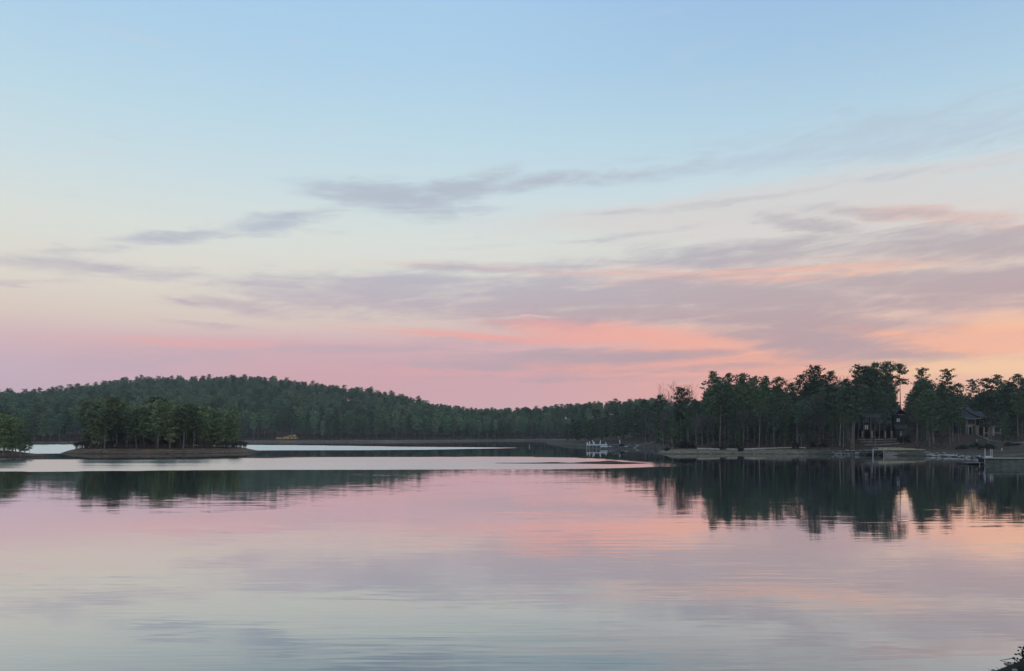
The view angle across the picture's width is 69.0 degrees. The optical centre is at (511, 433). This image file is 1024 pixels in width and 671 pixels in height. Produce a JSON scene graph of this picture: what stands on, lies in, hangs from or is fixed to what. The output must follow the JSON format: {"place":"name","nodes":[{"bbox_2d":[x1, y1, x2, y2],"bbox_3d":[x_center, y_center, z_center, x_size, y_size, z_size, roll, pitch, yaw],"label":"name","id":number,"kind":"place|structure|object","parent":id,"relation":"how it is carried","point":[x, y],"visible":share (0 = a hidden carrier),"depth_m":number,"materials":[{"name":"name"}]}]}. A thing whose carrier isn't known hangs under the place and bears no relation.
{"place":"outdoors","nodes":[
{"label":"outdoors","id":0,"kind":"place"},
{"bbox_2d":[0,450,50,456],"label":"islet","id":1,"kind":"object","parent":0,"point":[9,454],"visible":0.52,"depth_m":193.88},
{"bbox_2d":[0,413,13,455],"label":"pine tree","id":2,"kind":"object","parent":1,"relation":"on","point":[3,417],"visible":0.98,"depth_m":189.76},
{"bbox_2d":[3,417,24,455],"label":"pine tree","id":3,"kind":"object","parent":1,"relation":"on","point":[13,420],"visible":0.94,"depth_m":190.71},
{"bbox_2d":[12,426,26,456],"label":"pine tree","id":4,"kind":"object","parent":1,"relation":"on","point":[20,447],"visible":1,"depth_m":189.67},
{"bbox_2d":[62,446,259,453],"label":"island","id":5,"kind":"structure","parent":0,"point":[151,450],"depth_m":224.78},
{"bbox_2d":[74,400,95,445],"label":"pine tree","id":6,"kind":"object","parent":5,"relation":"on","point":[85,402],"visible":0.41,"depth_m":233.00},
{"bbox_2d":[76,407,96,447],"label":"pine tree","id":7,"kind":"object","parent":5,"relation":"on","point":[85,434],"visible":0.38,"depth_m":230.65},
{"bbox_2d":[82,410,97,447],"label":"pine tree","id":8,"kind":"object","parent":5,"relation":"on","point":[89,417],"visible":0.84,"depth_m":226.56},
{"bbox_2d":[86,411,108,447],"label":"pine tree","id":9,"kind":"object","parent":5,"relation":"on","point":[100,441],"visible":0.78,"depth_m":225.98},
{"bbox_2d":[87,404,109,447],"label":"pine tree","id":10,"kind":"object","parent":5,"relation":"on","point":[97,408],"visible":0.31,"depth_m":229.70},
{"bbox_2d":[95,407,114,447],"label":"pine tree","id":11,"kind":"object","parent":5,"relation":"on","point":[104,418],"visible":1,"depth_m":224.37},
{"bbox_2d":[102,399,122,440],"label":"pine tree","id":12,"kind":"object","parent":5,"relation":"on","point":[109,434],"visible":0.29,"depth_m":234.25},
{"bbox_2d":[102,396,123,445],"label":"pine tree","id":13,"kind":"object","parent":5,"relation":"on","point":[110,399],"visible":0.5,"depth_m":230.84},
{"bbox_2d":[108,405,126,442],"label":"pine tree","id":14,"kind":"object","parent":5,"relation":"on","point":[117,412],"visible":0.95,"depth_m":227.41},
{"bbox_2d":[111,401,133,440],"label":"pine tree","id":15,"kind":"object","parent":5,"relation":"on","point":[127,407],"visible":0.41,"depth_m":232.38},
{"bbox_2d":[119,410,133,443],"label":"pine tree","id":16,"kind":"object","parent":5,"relation":"on","point":[125,417],"visible":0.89,"depth_m":227.14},
{"bbox_2d":[122,411,141,443],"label":"pine tree","id":17,"kind":"object","parent":5,"relation":"on","point":[131,437],"visible":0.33,"depth_m":230.83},
{"bbox_2d":[125,410,143,447],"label":"pine tree","id":18,"kind":"object","parent":5,"relation":"on","point":[135,413],"visible":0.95,"depth_m":226.14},
{"bbox_2d":[135,413,150,443],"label":"pine tree","id":19,"kind":"object","parent":5,"relation":"on","point":[142,420],"visible":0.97,"depth_m":225.38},
{"bbox_2d":[145,408,163,447],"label":"pine tree","id":20,"kind":"object","parent":5,"relation":"on","point":[154,434],"visible":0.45,"depth_m":227.42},
{"bbox_2d":[144,399,172,447],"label":"pine tree","id":21,"kind":"object","parent":5,"relation":"on","point":[156,414],"visible":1,"depth_m":224.24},
{"bbox_2d":[157,404,181,447],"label":"pine tree","id":22,"kind":"object","parent":5,"relation":"on","point":[173,434],"visible":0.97,"depth_m":225.99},
{"bbox_2d":[174,406,195,448],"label":"pine tree","id":23,"kind":"object","parent":5,"relation":"on","point":[182,413],"visible":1,"depth_m":227.42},
{"bbox_2d":[180,403,200,446],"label":"pine tree","id":24,"kind":"object","parent":5,"relation":"on","point":[190,433],"visible":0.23,"depth_m":237.83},
{"bbox_2d":[188,405,202,447],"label":"pine tree","id":25,"kind":"object","parent":5,"relation":"on","point":[193,412],"visible":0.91,"depth_m":230.01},
{"bbox_2d":[195,417,206,447],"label":"pine tree","id":26,"kind":"object","parent":5,"relation":"on","point":[203,430],"visible":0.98,"depth_m":232.28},
{"bbox_2d":[190,405,215,446],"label":"pine tree","id":27,"kind":"object","parent":5,"relation":"on","point":[202,412],"visible":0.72,"depth_m":236.18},
{"bbox_2d":[206,409,223,439],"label":"pine tree","id":28,"kind":"object","parent":5,"relation":"on","point":[215,412],"visible":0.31,"depth_m":245.91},
{"bbox_2d":[211,417,227,447],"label":"pine tree","id":29,"kind":"object","parent":5,"relation":"on","point":[219,435],"visible":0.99,"depth_m":235.96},
{"bbox_2d":[223,413,239,446],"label":"pine tree","id":30,"kind":"object","parent":5,"relation":"on","point":[231,424],"visible":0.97,"depth_m":239.09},
{"bbox_2d":[224,409,241,446],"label":"pine tree","id":31,"kind":"object","parent":5,"relation":"on","point":[236,416],"visible":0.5,"depth_m":242.96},
{"bbox_2d":[24,400,629,443],"bbox_3d":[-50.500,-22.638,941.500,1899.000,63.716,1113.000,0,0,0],"label":"hill","id":32,"kind":"structure","parent":0,"point":[383,439],"depth_m":583.31,"materials":[{"name":"plant"}]},
{"bbox_2d":[35,413,48,441],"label":"pine tree","id":33,"kind":"object","parent":32,"relation":"on","point":[42,434],"visible":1,"depth_m":453.56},
{"bbox_2d":[45,419,55,441],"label":"pine tree","id":34,"kind":"object","parent":32,"relation":"on","point":[50,427],"visible":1,"depth_m":455.10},
{"bbox_2d":[247,412,257,429],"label":"pine tree","id":35,"kind":"object","parent":32,"relation":"on","point":[253,422],"visible":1,"depth_m":536.41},
{"bbox_2d":[260,414,270,435],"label":"pine tree","id":36,"kind":"object","parent":32,"relation":"on","point":[265,418],"visible":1,"depth_m":541.76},
{"bbox_2d":[0,374,675,438],"bbox_3d":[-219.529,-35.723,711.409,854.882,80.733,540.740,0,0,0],"label":"forest","id":37,"kind":"object","parent":32,"relation":"on","point":[289,403],"visible":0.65,"depth_m":694.37,"materials":[{"name":"plant"}]},
{"bbox_2d":[0,440,1023,670],"bbox_3d":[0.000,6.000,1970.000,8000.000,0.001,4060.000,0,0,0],"label":"lake","id":38,"kind":"structure","parent":0,"point":[403,556],"depth_m":35.23,"materials":[{"name":"liquid"}]},
{"bbox_2d":[586,440,630,448],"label":"dock","id":39,"kind":"object","parent":38,"relation":"in","point":[606,446],"visible":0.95,"depth_m":294.05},
{"bbox_2d":[871,447,924,455],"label":"dock","id":40,"kind":"object","parent":38,"relation":"in","point":[883,449],"visible":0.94,"depth_m":203.40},
{"bbox_2d":[0,0,1023,415],"label":"sky","id":41,"kind":"structure","parent":0,"point":[498,204],"materials":[{"name":"blue"}]},
{"bbox_2d":[522,461,644,463],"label":"sandbar","id":42,"kind":"structure","parent":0,"point":[607,462],"depth_m":149.01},
{"bbox_2d":[545,425,1023,465],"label":"shore","id":43,"kind":"structure","parent":0,"point":[835,448],"depth_m":223.64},
{"bbox_2d":[0,420,1023,451],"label":"undergrowth","id":44,"kind":"object","parent":43,"relation":"on","point":[150,443],"visible":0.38,"depth_m":239.87,"materials":[{"name":"plant"}]},
{"bbox_2d":[569,418,576,441],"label":"pine tree","id":45,"kind":"object","parent":43,"relation":"on","point":[573,426],"visible":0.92,"depth_m":399.63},
{"bbox_2d":[574,421,582,441],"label":"pine tree","id":46,"kind":"object","parent":43,"relation":"on","point":[577,431],"visible":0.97,"depth_m":384.93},
{"bbox_2d":[584,420,595,441],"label":"pine tree","id":47,"kind":"object","parent":43,"relation":"on","point":[588,430],"visible":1,"depth_m":371.85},
{"bbox_2d":[590,414,600,441],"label":"pine tree","id":48,"kind":"object","parent":43,"relation":"on","point":[595,418],"visible":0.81,"depth_m":375.94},
{"bbox_2d":[596,417,605,441],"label":"pine tree","id":49,"kind":"object","parent":43,"relation":"on","point":[599,425],"visible":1,"depth_m":364.62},
{"bbox_2d":[605,414,618,438],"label":"pine tree","id":50,"kind":"object","parent":43,"relation":"on","point":[611,427],"visible":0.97,"depth_m":360.01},
{"bbox_2d":[648,393,672,448],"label":"pine tree","id":51,"kind":"object","parent":43,"relation":"on","point":[661,405],"visible":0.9,"depth_m":267.46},
{"bbox_2d":[652,409,670,447],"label":"bare tree","id":52,"kind":"object","parent":43,"relation":"on","point":[666,416],"visible":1,"depth_m":261.90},
{"bbox_2d":[663,419,679,448],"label":"pine tree","id":53,"kind":"object","parent":43,"relation":"on","point":[671,432],"visible":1,"depth_m":225.98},
{"bbox_2d":[654,380,689,442],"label":"bare tree","id":54,"kind":"object","parent":43,"relation":"on","point":[669,403],"visible":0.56,"depth_m":281.91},
{"bbox_2d":[669,387,692,439],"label":"pine tree","id":55,"kind":"object","parent":43,"relation":"on","point":[678,414],"visible":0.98,"depth_m":261.51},
{"bbox_2d":[682,406,694,441],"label":"pine tree","id":56,"kind":"object","parent":43,"relation":"on","point":[687,409],"visible":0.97,"depth_m":238.00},
{"bbox_2d":[686,399,704,440],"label":"pine tree","id":57,"kind":"object","parent":43,"relation":"on","point":[695,402],"visible":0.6,"depth_m":254.72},
{"bbox_2d":[700,396,716,444],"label":"pine tree","id":58,"kind":"object","parent":43,"relation":"on","point":[706,400],"visible":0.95,"depth_m":235.67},
{"bbox_2d":[700,371,723,433],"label":"pine tree","id":59,"kind":"object","parent":43,"relation":"on","point":[713,377],"visible":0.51,"depth_m":258.48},
{"bbox_2d":[705,413,719,445],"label":"bare tree","id":60,"kind":"object","parent":43,"relation":"on","point":[711,421],"visible":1,"depth_m":232.38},
{"bbox_2d":[710,392,733,444],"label":"pine tree","id":61,"kind":"object","parent":43,"relation":"on","point":[721,397],"visible":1,"depth_m":230.56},
{"bbox_2d":[717,381,738,444],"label":"pine tree","id":62,"kind":"object","parent":43,"relation":"on","point":[727,389],"visible":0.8,"depth_m":235.28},
{"bbox_2d":[719,373,740,406],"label":"pine tree","id":63,"kind":"object","parent":43,"relation":"on","point":[728,376],"visible":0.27,"depth_m":261.94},
{"bbox_2d":[733,372,755,433],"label":"pine tree","id":64,"kind":"object","parent":43,"relation":"on","point":[742,379],"visible":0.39,"depth_m":267.45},
{"bbox_2d":[738,382,755,434],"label":"pine tree","id":65,"kind":"object","parent":43,"relation":"on","point":[749,389],"visible":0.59,"depth_m":250.42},
{"bbox_2d":[740,380,761,435],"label":"pine tree","id":66,"kind":"object","parent":43,"relation":"on","point":[752,382],"visible":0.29,"depth_m":255.45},
{"bbox_2d":[749,388,769,446],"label":"pine tree","id":67,"kind":"object","parent":43,"relation":"on","point":[759,395],"visible":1,"depth_m":228.99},
{"bbox_2d":[755,380,773,435],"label":"pine tree","id":68,"kind":"object","parent":43,"relation":"on","point":[765,387],"visible":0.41,"depth_m":250.69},
{"bbox_2d":[757,375,772,436],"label":"pine tree","id":69,"kind":"object","parent":43,"relation":"on","point":[764,379],"visible":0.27,"depth_m":274.97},
{"bbox_2d":[764,394,782,445],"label":"pine tree","id":70,"kind":"object","parent":43,"relation":"on","point":[770,412],"visible":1,"depth_m":231.20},
{"bbox_2d":[767,376,788,435],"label":"pine tree","id":71,"kind":"object","parent":43,"relation":"on","point":[778,386],"visible":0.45,"depth_m":265.46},
{"bbox_2d":[783,383,801,413],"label":"pine tree","id":72,"kind":"object","parent":43,"relation":"on","point":[791,387],"visible":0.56,"depth_m":261.71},
{"bbox_2d":[788,403,803,442],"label":"pine tree","id":73,"kind":"object","parent":43,"relation":"on","point":[798,412],"visible":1,"depth_m":228.90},
{"bbox_2d":[792,374,809,432],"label":"pine tree","id":74,"kind":"object","parent":43,"relation":"on","point":[797,382],"visible":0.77,"depth_m":269.27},
{"bbox_2d":[801,364,831,430],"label":"pine tree","id":75,"kind":"object","parent":43,"relation":"on","point":[817,368],"visible":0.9,"depth_m":268.96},
{"bbox_2d":[636,376,1023,446],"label":"woods","id":76,"kind":"object","parent":43,"relation":"on","point":[1010,423],"visible":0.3,"depth_m":245.91,"materials":[{"name":"plant"}]},
{"bbox_2d":[820,370,839,413],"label":"pine tree","id":77,"kind":"object","parent":43,"relation":"on","point":[826,380],"visible":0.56,"depth_m":275.05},
{"bbox_2d":[821,383,839,439],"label":"pine tree","id":78,"kind":"object","parent":43,"relation":"on","point":[832,390],"visible":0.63,"depth_m":239.59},
{"bbox_2d":[830,385,850,445],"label":"pine tree","id":79,"kind":"object","parent":43,"relation":"on","point":[840,391],"visible":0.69,"depth_m":224.61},
{"bbox_2d":[836,402,850,446],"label":"pine tree","id":80,"kind":"object","parent":43,"relation":"on","point":[842,417],"visible":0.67,"depth_m":221.77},
{"bbox_2d":[836,386,864,447],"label":"pine tree","id":81,"kind":"object","parent":43,"relation":"on","point":[849,393],"visible":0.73,"depth_m":218.04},
{"bbox_2d":[841,389,865,448],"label":"pine tree","id":82,"kind":"object","parent":43,"relation":"on","point":[854,395],"visible":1,"depth_m":215.65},
{"bbox_2d":[845,364,875,398],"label":"pine tree","id":83,"kind":"object","parent":43,"relation":"on","point":[860,377],"visible":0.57,"depth_m":261.19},
{"bbox_2d":[858,384,872,438],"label":"pine tree","id":84,"kind":"object","parent":43,"relation":"on","point":[863,387],"visible":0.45,"depth_m":238.77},
{"bbox_2d":[856,367,878,405],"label":"pine tree","id":85,"kind":"object","parent":43,"relation":"on","point":[866,382],"visible":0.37,"depth_m":267.10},
{"bbox_2d":[863,389,881,440],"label":"pine tree","id":86,"kind":"object","parent":43,"relation":"on","point":[871,392],"visible":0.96,"depth_m":231.70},
{"bbox_2d":[865,413,882,445],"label":"bare tree","id":87,"kind":"object","parent":43,"relation":"on","point":[874,420],"visible":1,"depth_m":217.88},
{"bbox_2d":[866,362,891,408],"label":"pine tree","id":88,"kind":"object","parent":43,"relation":"on","point":[874,365],"visible":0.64,"depth_m":265.50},
{"bbox_2d":[851,407,908,437],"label":"house","id":89,"kind":"structure","parent":43,"relation":"on","point":[895,422],"depth_m":245.97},
{"bbox_2d":[872,391,893,438],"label":"pine tree","id":90,"kind":"object","parent":43,"relation":"on","point":[881,393],"visible":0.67,"depth_m":237.69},
{"bbox_2d":[878,403,890,442],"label":"pine tree","id":91,"kind":"object","parent":43,"relation":"on","point":[884,407],"visible":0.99,"depth_m":225.98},
{"bbox_2d":[873,361,899,408],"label":"pine tree","id":92,"kind":"object","parent":43,"relation":"on","point":[885,377],"visible":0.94,"depth_m":263.16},
{"bbox_2d":[884,393,899,438],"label":"pine tree","id":93,"kind":"object","parent":43,"relation":"on","point":[891,395],"visible":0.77,"depth_m":240.16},
{"bbox_2d":[891,363,908,407],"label":"pine tree","id":94,"kind":"object","parent":43,"relation":"on","point":[900,368],"visible":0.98,"depth_m":261.45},
{"bbox_2d":[908,385,923,438],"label":"pine tree","id":95,"kind":"object","parent":43,"relation":"on","point":[917,391],"visible":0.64,"depth_m":238.25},
{"bbox_2d":[910,398,924,446],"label":"pine tree","id":96,"kind":"object","parent":43,"relation":"on","point":[916,402],"visible":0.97,"depth_m":213.86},
{"bbox_2d":[909,377,931,432],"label":"pine tree","id":97,"kind":"object","parent":43,"relation":"on","point":[920,381],"visible":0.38,"depth_m":249.83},
{"bbox_2d":[913,367,930,427],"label":"pine tree","id":98,"kind":"object","parent":43,"relation":"on","point":[921,372],"visible":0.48,"depth_m":277.16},
{"bbox_2d":[918,392,935,445],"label":"pine tree","id":99,"kind":"object","parent":43,"relation":"on","point":[926,394],"visible":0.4,"depth_m":214.00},
{"bbox_2d":[919,390,945,447],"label":"pine tree","id":100,"kind":"object","parent":43,"relation":"on","point":[934,427],"visible":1,"depth_m":208.24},
{"bbox_2d":[919,383,945,435],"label":"pine tree","id":101,"kind":"object","parent":43,"relation":"on","point":[932,387],"visible":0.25,"depth_m":243.78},
{"bbox_2d":[937,388,948,412],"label":"pine tree","id":102,"kind":"object","parent":43,"relation":"on","point":[944,393],"visible":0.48,"depth_m":257.40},
{"bbox_2d":[937,381,949,420],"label":"pine tree","id":103,"kind":"object","parent":43,"relation":"on","point":[941,384],"visible":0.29,"depth_m":261.43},
{"bbox_2d":[936,368,956,395],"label":"pine tree","id":104,"kind":"object","parent":43,"relation":"on","point":[947,373],"visible":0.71,"depth_m":284.96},
{"bbox_2d":[942,398,956,440],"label":"pine tree","id":105,"kind":"object","parent":43,"relation":"on","point":[950,408],"visible":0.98,"depth_m":223.57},
{"bbox_2d":[945,394,962,441],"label":"pine tree","id":106,"kind":"object","parent":43,"relation":"on","point":[953,396],"visible":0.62,"depth_m":225.75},
{"bbox_2d":[953,411,963,442],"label":"pine tree","id":107,"kind":"object","parent":43,"relation":"on","point":[958,417],"visible":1,"depth_m":222.04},
{"bbox_2d":[949,383,969,410],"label":"pine tree","id":108,"kind":"object","parent":43,"relation":"on","point":[955,388],"visible":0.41,"depth_m":271.59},
{"bbox_2d":[953,393,968,435],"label":"pine tree","id":109,"kind":"object","parent":43,"relation":"on","point":[962,401],"visible":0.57,"depth_m":243.29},
{"bbox_2d":[962,378,981,402],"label":"pine tree","id":110,"kind":"object","parent":43,"relation":"on","point":[973,384],"visible":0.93,"depth_m":300.05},
{"bbox_2d":[945,407,1002,435],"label":"house","id":111,"kind":"structure","parent":43,"relation":"on","point":[971,424],"depth_m":258.53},
{"bbox_2d":[975,378,999,410],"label":"pine tree","id":112,"kind":"object","parent":43,"relation":"on","point":[989,388],"visible":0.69,"depth_m":284.39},
{"bbox_2d":[981,395,1000,436],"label":"pine tree","id":113,"kind":"object","parent":43,"relation":"on","point":[990,398],"visible":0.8,"depth_m":245.80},
{"bbox_2d":[987,374,1005,430],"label":"pine tree","id":114,"kind":"object","parent":43,"relation":"on","point":[996,380],"visible":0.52,"depth_m":289.75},
{"bbox_2d":[989,383,1011,418],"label":"pine tree","id":115,"kind":"object","parent":43,"relation":"on","point":[1002,385],"visible":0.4,"depth_m":255.93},
{"bbox_2d":[993,387,1013,438],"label":"pine tree","id":116,"kind":"object","parent":43,"relation":"on","point":[1003,391],"visible":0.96,"depth_m":235.39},
{"bbox_2d":[985,456,1023,465],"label":"seawall","id":117,"kind":"object","parent":43,"relation":"on","point":[990,461],"visible":0.69,"depth_m":136.75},
{"bbox_2d":[1006,392,1023,439],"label":"pine tree","id":118,"kind":"object","parent":43,"relation":"on","point":[1017,395],"visible":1,"depth_m":232.09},
{"bbox_2d":[1008,373,1023,397],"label":"pine tree","id":119,"kind":"object","parent":43,"relation":"on","point":[1020,379],"visible":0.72,"depth_m":275.64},
{"bbox_2d":[1010,389,1023,435],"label":"pine tree","id":120,"kind":"object","parent":43,"relation":"on","point":[1020,414],"visible":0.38,"depth_m":239.83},
{"bbox_2d":[991,659,1023,670],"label":"bank","id":121,"kind":"structure","parent":0,"point":[1020,665],"depth_m":8.74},
{"bbox_2d":[996,646,1023,669],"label":"leafy shrub","id":122,"kind":"object","parent":121,"relation":"on","point":[1021,653],"visible":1,"depth_m":8.70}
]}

